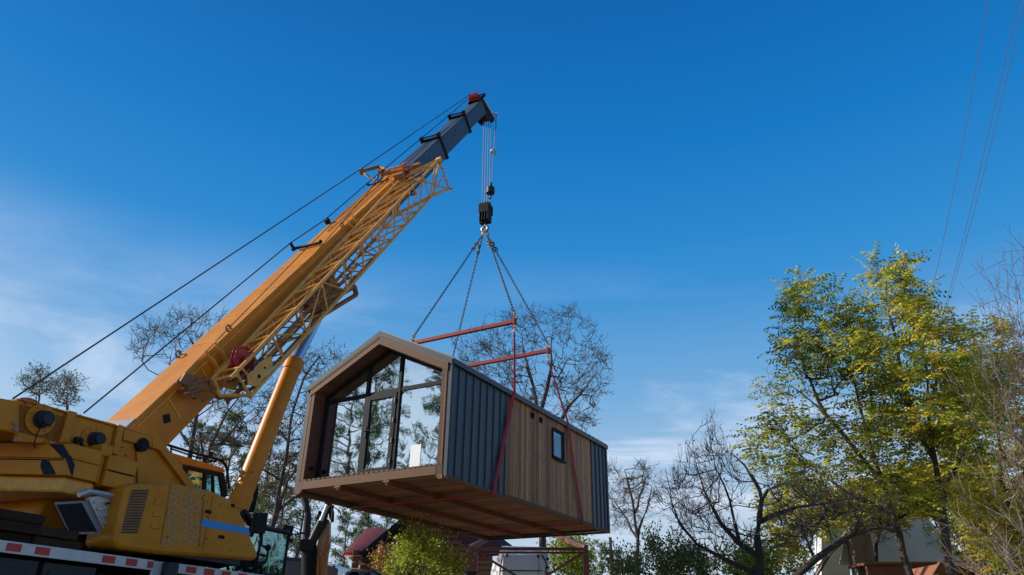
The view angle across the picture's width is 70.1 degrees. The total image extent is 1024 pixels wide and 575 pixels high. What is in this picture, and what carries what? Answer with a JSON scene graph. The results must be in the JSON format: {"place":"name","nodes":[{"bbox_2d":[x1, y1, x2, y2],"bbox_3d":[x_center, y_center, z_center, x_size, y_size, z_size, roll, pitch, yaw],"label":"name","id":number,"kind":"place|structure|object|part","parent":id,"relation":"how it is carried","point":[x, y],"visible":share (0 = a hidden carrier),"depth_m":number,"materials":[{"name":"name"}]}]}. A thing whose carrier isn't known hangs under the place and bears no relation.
{"place":"outdoors","nodes":[
{"label":"outdoors","id":0,"kind":"place"},
{"bbox_2d":[343,520,511,574],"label":"log house","id":1,"kind":"structure","parent":0,"point":[369,539],"depth_m":27.24,"materials":[{"name":"brown wood"}]},
{"bbox_2d":[0,0,1023,574],"label":"sky","id":2,"kind":"structure","parent":0,"point":[656,164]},
{"bbox_2d":[930,2,987,297],"bbox_3d":[16.365,-5.234,26.842,0.017,5.724,22.110,-7,-28,16],"label":"overhead wire","id":3,"kind":"object","parent":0,"point":[963,137],"visible":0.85,"depth_m":25.85,"materials":[{"name":"grey metal"}]},
{"bbox_2d":[942,0,1017,316],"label":"overhead wire","id":4,"kind":"object","parent":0,"point":[985,144],"visible":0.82,"depth_m":24.72,"materials":[{"name":"grey metal"}]},
{"bbox_2d":[943,3,1023,318],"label":"overhead wire","id":5,"kind":"object","parent":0,"point":[990,144],"visible":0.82,"depth_m":25.19,"materials":[{"name":"grey metal"}]},
{"bbox_3d":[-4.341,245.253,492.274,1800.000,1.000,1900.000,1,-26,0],"label":"ground","id":6,"kind":"structure","parent":0,"visible":0},
{"bbox_2d":[12,359,57,401],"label":"pine tree","id":7,"kind":"object","parent":6,"relation":"on","point":[40,386],"visible":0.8,"depth_m":53.54,"materials":[{"name":"green plant"}]},
{"bbox_2d":[45,364,90,410],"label":"pine tree","id":8,"kind":"object","parent":6,"relation":"on","point":[67,387],"visible":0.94,"depth_m":51.42,"materials":[{"name":"green plant"}]},
{"bbox_2d":[127,302,246,476],"bbox_3d":[-12.485,6.329,25.981,4.898,12.972,6.038,10,-28,-18],"label":"oak tree","id":9,"kind":"object","parent":6,"relation":"on","point":[190,444],"visible":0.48,"depth_m":27.38,"materials":[{"name":"brown plant"}]},
{"bbox_2d":[179,418,234,490],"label":"pine tree","id":10,"kind":"object","parent":6,"relation":"on","point":[202,435],"visible":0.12,"depth_m":47.44,"materials":[{"name":"green plant"}]},
{"bbox_2d":[190,408,260,525],"bbox_3d":[-15.766,12.408,38.285,5.074,12.793,3.809,-16,-31,30],"label":"pine tree","id":11,"kind":"object","parent":6,"relation":"on","point":[242,462],"visible":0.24,"depth_m":39.87,"materials":[{"name":"green plant"}]},
{"bbox_2d":[182,371,280,488],"bbox_3d":[-9.457,7.108,23.332,3.261,9.303,5.419,15,-29,-26],"label":"oak tree","id":12,"kind":"object","parent":6,"relation":"on","point":[213,446],"visible":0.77,"depth_m":24.38,"materials":[{"name":"brown plant"}]},
{"bbox_2d":[0,90,497,574],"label":"mobile crane","id":13,"kind":"object","parent":6,"relation":"on","point":[119,493],"visible":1,"depth_m":9.97,"materials":[{"name":"yellow paint"}]},
{"bbox_2d":[0,531,30,543],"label":"timber block","id":14,"kind":"object","parent":13,"relation":"on","point":[14,537],"depth_m":7.29,"materials":[{"name":"brown wood"}]},
{"bbox_2d":[0,519,41,535],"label":"timber block","id":15,"kind":"object","parent":14,"relation":"on","point":[9,526],"depth_m":7.32,"materials":[{"name":"brown wood"}]},
{"bbox_2d":[0,508,45,524],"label":"timber block","id":16,"kind":"object","parent":15,"relation":"on","point":[19,516],"depth_m":7.39,"materials":[{"name":"brown wood"}]},
{"bbox_2d":[30,536,81,549],"bbox_3d":[-5.015,2.738,7.756,0.575,0.098,0.542,-10,-28,21],"label":"timber block","id":17,"kind":"object","parent":13,"relation":"on","point":[51,542],"depth_m":7.62,"materials":[{"name":"brown wood"}]},
{"bbox_2d":[39,526,78,540],"bbox_3d":[-5.016,2.631,7.777,0.579,0.098,0.444,-10,-28,21],"label":"timber block","id":18,"kind":"object","parent":17,"relation":"on","point":[58,533],"depth_m":7.66,"materials":[{"name":"brown wood"}]},
{"bbox_2d":[182,464,227,496],"bbox_3d":[-5.301,3.175,11.879,0.850,0.382,1.039,-10,-28,21],"label":"cab window frame","id":19,"kind":"structure","parent":13,"relation":"in","point":[221,477],"depth_m":11.84,"materials":[{"name":"black paint"}]},
{"bbox_2d":[478,121,492,236],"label":"hook block","id":20,"kind":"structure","parent":13,"relation":"hanging from","point":[485,210],"depth_m":22.50,"materials":[{"name":"black paint"}]},
{"bbox_2d":[412,235,482,337],"bbox_3d":[-1.857,-0.085,21.446,1.903,3.445,0.142,1,-26,0],"label":"lifting chain","id":21,"kind":"object","parent":20,"relation":"hanging from","point":[470,252],"visible":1,"depth_m":21.45,"materials":[{"name":"metal"}]},
{"bbox_2d":[411,315,516,343],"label":"spreader beam","id":22,"kind":"structure","parent":21,"relation":"hanging from","point":[513,321],"depth_m":19.74,"materials":[{"name":"red metal"}]},
{"bbox_2d":[345,324,515,508],"bbox_3d":[-1.782,3.087,18.206,4.190,4.648,1.620,-13,-30,27],"label":"webbing sling","id":23,"kind":"object","parent":22,"relation":"hanging from","point":[505,431],"visible":0.59,"depth_m":16.74,"materials":[{"name":"red fabric"}]},
{"bbox_2d":[294,331,609,540],"bbox_3d":[-1.007,4.186,19.193,4.170,3.550,8.280,-13,-30,27],"label":"modular cabin","id":24,"kind":"object","parent":23,"relation":"hanging from","point":[389,418],"visible":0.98,"depth_m":16.65,"materials":[{"name":"brown wood"}]},
{"bbox_2d":[359,391,396,472],"bbox_3d":[-2.944,3.194,16.078,0.845,1.760,0.145,-13,-30,27],"label":"glass door","id":25,"kind":"structure","parent":24,"relation":"in","point":[377,445],"depth_m":16.10,"materials":[{"name":"black"}]},
{"bbox_2d":[552,427,566,463],"bbox_3d":[1.223,4.105,18.994,0.074,0.800,0.720,-13,-30,27],"label":"side window","id":26,"kind":"structure","parent":24,"relation":"in","point":[558,442],"depth_m":19.00,"materials":[{"name":"black"}]},
{"bbox_2d":[452,234,482,355],"bbox_3d":[-1.366,0.366,22.168,0.137,3.599,1.938,14,-29,-24],"label":"lifting chain","id":27,"kind":"object","parent":20,"relation":"hanging from","point":[479,247],"visible":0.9,"depth_m":22.16,"materials":[{"name":"metal"}]},
{"bbox_2d":[467,344,549,366],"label":"spreader beam","id":28,"kind":"structure","parent":27,"relation":"hanging from","point":[518,356],"depth_m":21.06,"materials":[{"name":"red metal"}]},
{"bbox_2d":[455,356,583,533],"bbox_3d":[-0.163,4.439,20.705,4.190,4.496,1.242,-13,-30,27],"label":"webbing sling","id":29,"kind":"object","parent":28,"relation":"hanging from","point":[574,470],"visible":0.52,"depth_m":19.60,"materials":[{"name":"red fabric"}]},
{"bbox_2d":[486,236,515,315],"bbox_3d":[-0.332,-0.428,20.698,0.129,3.447,1.940,14,-29,-25],"label":"lifting chain","id":30,"kind":"object","parent":20,"relation":"hanging from","point":[508,296],"visible":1,"depth_m":20.60,"materials":[{"name":"metal"}]},
{"bbox_2d":[488,236,549,345],"bbox_3d":[0.138,0.022,21.416,1.901,3.601,0.107,1,-26,0],"label":"lifting chain","id":31,"kind":"object","parent":20,"relation":"hanging from","point":[495,250],"visible":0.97,"depth_m":21.38,"materials":[{"name":"metal"}]},
{"bbox_2d":[486,119,495,198],"bbox_3d":[-0.651,-4.276,23.421,0.261,3.423,0.264,1,-26,0],"label":"overhaul ball","id":32,"kind":"object","parent":13,"relation":"hanging from","point":[490,190],"visible":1,"depth_m":22.76,"materials":[{"name":"grey metal"}]},
{"bbox_2d":[490,115,496,154],"bbox_3d":[-0.578,-5.044,23.855,0.223,1.619,0.218,1,-26,0],"label":"switch weight","id":33,"kind":"object","parent":13,"relation":"hanging from","point":[491,152],"visible":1,"depth_m":23.53,"materials":[{"name":"metal"}]},
{"bbox_2d":[217,428,281,547],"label":"pine tree","id":34,"kind":"object","parent":6,"relation":"on","point":[249,438],"visible":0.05,"depth_m":45.75,"materials":[{"name":"green plant"}]},
{"bbox_2d":[221,414,302,568],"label":"pine tree","id":35,"kind":"object","parent":6,"relation":"on","point":[270,466],"visible":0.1,"depth_m":42.65,"materials":[{"name":"green plant"}]},
{"bbox_2d":[243,480,282,545],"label":"pine tree","id":36,"kind":"object","parent":6,"relation":"on","point":[262,500],"visible":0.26,"depth_m":34.86,"materials":[{"name":"green plant"}]},
{"bbox_2d":[252,451,303,556],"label":"pine tree","id":37,"kind":"object","parent":6,"relation":"on","point":[298,522],"visible":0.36,"depth_m":40.65,"materials":[{"name":"green plant"}]},
{"bbox_2d":[244,336,351,572],"bbox_3d":[-8.451,7.085,27.562,4.004,13.166,8.166,8,-27,-13],"label":"oak tree","id":38,"kind":"object","parent":6,"relation":"on","point":[279,499],"visible":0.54,"depth_m":27.82,"materials":[{"name":"brown plant"}]},
{"bbox_2d":[268,557,337,574],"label":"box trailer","id":39,"kind":"object","parent":6,"relation":"on","point":[293,566],"visible":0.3,"depth_m":20.62,"materials":[{"name":"grey metal"}]},
{"bbox_2d":[276,473,339,564],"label":"pine tree","id":40,"kind":"object","parent":6,"relation":"on","point":[296,552],"visible":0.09,"depth_m":45.60,"materials":[{"name":"green plant"}]},
{"bbox_2d":[276,453,345,538],"bbox_3d":[-5.787,7.115,24.416,4.489,10.365,4.868,1,-26,0],"label":"oak tree","id":41,"kind":"object","parent":6,"relation":"on","point":[306,532],"visible":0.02,"depth_m":23.93,"materials":[{"name":"brown plant"}]},
{"bbox_2d":[299,502,342,574],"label":"crane loader","id":42,"kind":"object","parent":6,"relation":"on","point":[314,557],"visible":0.9,"depth_m":18.54,"materials":[{"name":"black paint"}]},
{"bbox_2d":[328,563,350,574],"bbox_3d":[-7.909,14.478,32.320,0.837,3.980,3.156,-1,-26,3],"label":"delivery van","id":43,"kind":"object","parent":6,"relation":"on","point":[342,570],"visible":0.49,"depth_m":32.42,"materials":[{"name":"white paint"}]},
{"bbox_2d":[328,507,360,567],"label":"pine tree","id":44,"kind":"object","parent":6,"relation":"on","point":[335,553],"visible":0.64,"depth_m":55.10,"materials":[{"name":"green plant"}]},
{"bbox_2d":[339,510,375,568],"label":"pine tree","id":45,"kind":"object","parent":6,"relation":"on","point":[369,523],"visible":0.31,"depth_m":59.54,"materials":[{"name":"green plant"}]},
{"bbox_2d":[347,512,381,561],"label":"pine tree","id":46,"kind":"object","parent":6,"relation":"on","point":[376,522],"visible":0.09,"depth_m":63.32,"materials":[{"name":"green plant"}]},
{"bbox_2d":[343,569,388,574],"bbox_3d":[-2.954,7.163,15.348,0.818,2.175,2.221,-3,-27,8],"label":"dark car","id":47,"kind":"object","parent":6,"relation":"on","point":[364,572],"visible":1,"depth_m":14.94,"materials":[{"name":"grey paint"}]},
{"bbox_3d":[-3.232,5.838,14.913,0.240,0.085,0.020,1,-26,0],"label":"rear window","id":48,"kind":"part","parent":47,"relation":"part of","materials":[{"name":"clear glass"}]},
{"bbox_2d":[366,535,392,573],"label":"bush","id":49,"kind":"object","parent":6,"relation":"on","point":[378,567],"visible":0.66,"depth_m":24.45,"materials":[{"name":"orange plant"}]},
{"bbox_2d":[375,516,395,529],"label":"pine tree","id":50,"kind":"object","parent":6,"relation":"on","point":[390,522],"visible":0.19,"depth_m":61.51,"materials":[{"name":"green plant"}]},
{"bbox_2d":[368,509,476,574],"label":"bush","id":51,"kind":"object","parent":6,"relation":"on","point":[433,553],"visible":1,"depth_m":17.36,"materials":[{"name":"green plant"}]},
{"bbox_2d":[491,546,549,574],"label":"white van","id":52,"kind":"object","parent":6,"relation":"on","point":[527,564],"visible":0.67,"depth_m":23.89,"materials":[{"name":"paint"}]},
{"bbox_2d":[464,534,588,574],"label":"steel stand","id":53,"kind":"object","parent":6,"relation":"on","point":[472,567],"visible":0.72,"depth_m":22.71,"materials":[{"name":"red metal"}]},
{"bbox_2d":[452,298,615,546],"bbox_3d":[0.733,6.004,27.098,7.194,14.941,8.131,1,-26,0],"label":"oak tree","id":54,"kind":"object","parent":6,"relation":"on","point":[568,405],"visible":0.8,"depth_m":28.13,"materials":[{"name":"brown plant"}]},
{"bbox_2d":[536,533,611,574],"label":"bush","id":55,"kind":"object","parent":6,"relation":"on","point":[574,567],"visible":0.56,"depth_m":27.16,"materials":[{"name":"green plant"}]},
{"bbox_2d":[592,539,613,574],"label":"pine tree","id":56,"kind":"object","parent":6,"relation":"on","point":[600,545],"visible":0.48,"depth_m":71.03,"materials":[{"name":"green plant"}]},
{"bbox_2d":[602,537,619,571],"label":"utility pole","id":57,"kind":"object","parent":6,"relation":"on","point":[610,544],"visible":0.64,"depth_m":52.17,"materials":[{"name":"grey"}]},
{"bbox_2d":[607,455,668,557],"bbox_3d":[6.497,13.656,37.962,4.366,11.087,8.043,1,-26,0],"label":"bare tree","id":58,"kind":"object","parent":6,"relation":"on","point":[634,510],"visible":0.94,"depth_m":38.57,"materials":[{"name":"brown plant"}]},
{"bbox_2d":[586,512,726,574],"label":"bush","id":59,"kind":"object","parent":6,"relation":"on","point":[670,563],"visible":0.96,"depth_m":18.24,"materials":[{"name":"green plant"}]},
{"bbox_2d":[649,408,851,574],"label":"fruit tree","id":60,"kind":"object","parent":6,"relation":"on","point":[757,553],"visible":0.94,"depth_m":10.62,"materials":[{"name":"brown plant"}]},
{"bbox_2d":[705,531,823,574],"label":"bush","id":61,"kind":"object","parent":6,"relation":"on","point":[771,562],"visible":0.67,"depth_m":15.37,"materials":[{"name":"green plant"}]},
{"bbox_2d":[722,265,916,574],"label":"walnut tree","id":62,"kind":"object","parent":6,"relation":"on","point":[808,347],"visible":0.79,"depth_m":14.60,"materials":[{"name":"green plant"}]},
{"bbox_2d":[765,475,915,574],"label":"tree","id":63,"kind":"object","parent":6,"relation":"on","point":[811,562],"visible":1,"depth_m":9.58,"materials":[{"name":"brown plant"}]},
{"bbox_2d":[747,451,1008,568],"bbox_3d":[11.139,7.755,20.871,9.393,6.593,4.552,1,-26,0],"label":"walnut tree","id":64,"kind":"object","parent":6,"relation":"on","point":[904,523],"visible":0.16,"depth_m":20.72,"materials":[{"name":"green plant"}]},
{"bbox_2d":[814,483,968,574],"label":"white house","id":65,"kind":"structure","parent":6,"relation":"on","point":[856,556],"depth_m":22.75,"materials":[{"name":"white paint"}]},
{"bbox_2d":[836,241,1012,574],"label":"walnut tree","id":66,"kind":"object","parent":6,"relation":"on","point":[928,435],"visible":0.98,"depth_m":13.41,"materials":[{"name":"green plant"}]},
{"bbox_2d":[912,560,999,574],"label":"rusty shed","id":67,"kind":"structure","parent":6,"relation":"on","point":[938,568],"depth_m":17.09,"materials":[{"name":"brown metal"}]},
{"bbox_2d":[921,320,1023,562],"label":"leafless shrub","id":68,"kind":"object","parent":6,"relation":"on","point":[1006,437],"visible":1,"depth_m":9.06,"materials":[{"name":"brown plant"}]},
{"bbox_2d":[927,448,1023,574],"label":"leafless shrub","id":69,"kind":"object","parent":6,"relation":"on","point":[1007,558],"visible":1,"depth_m":8.28,"materials":[{"name":"brown plant"}]},
{"bbox_2d":[929,305,1023,574],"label":"walnut tree","id":70,"kind":"object","parent":6,"relation":"on","point":[1002,488],"visible":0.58,"depth_m":15.49,"materials":[{"name":"green plant"}]},
{"bbox_2d":[936,464,1023,574],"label":"bush","id":71,"kind":"object","parent":6,"relation":"on","point":[975,557],"visible":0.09,"depth_m":17.41,"materials":[{"name":"green plant"}]},
{"bbox_2d":[960,225,1023,463],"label":"leafless shrub","id":72,"kind":"object","parent":6,"relation":"on","point":[1021,355],"visible":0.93,"depth_m":10.40,"materials":[{"name":"brown plant"}]}
]}

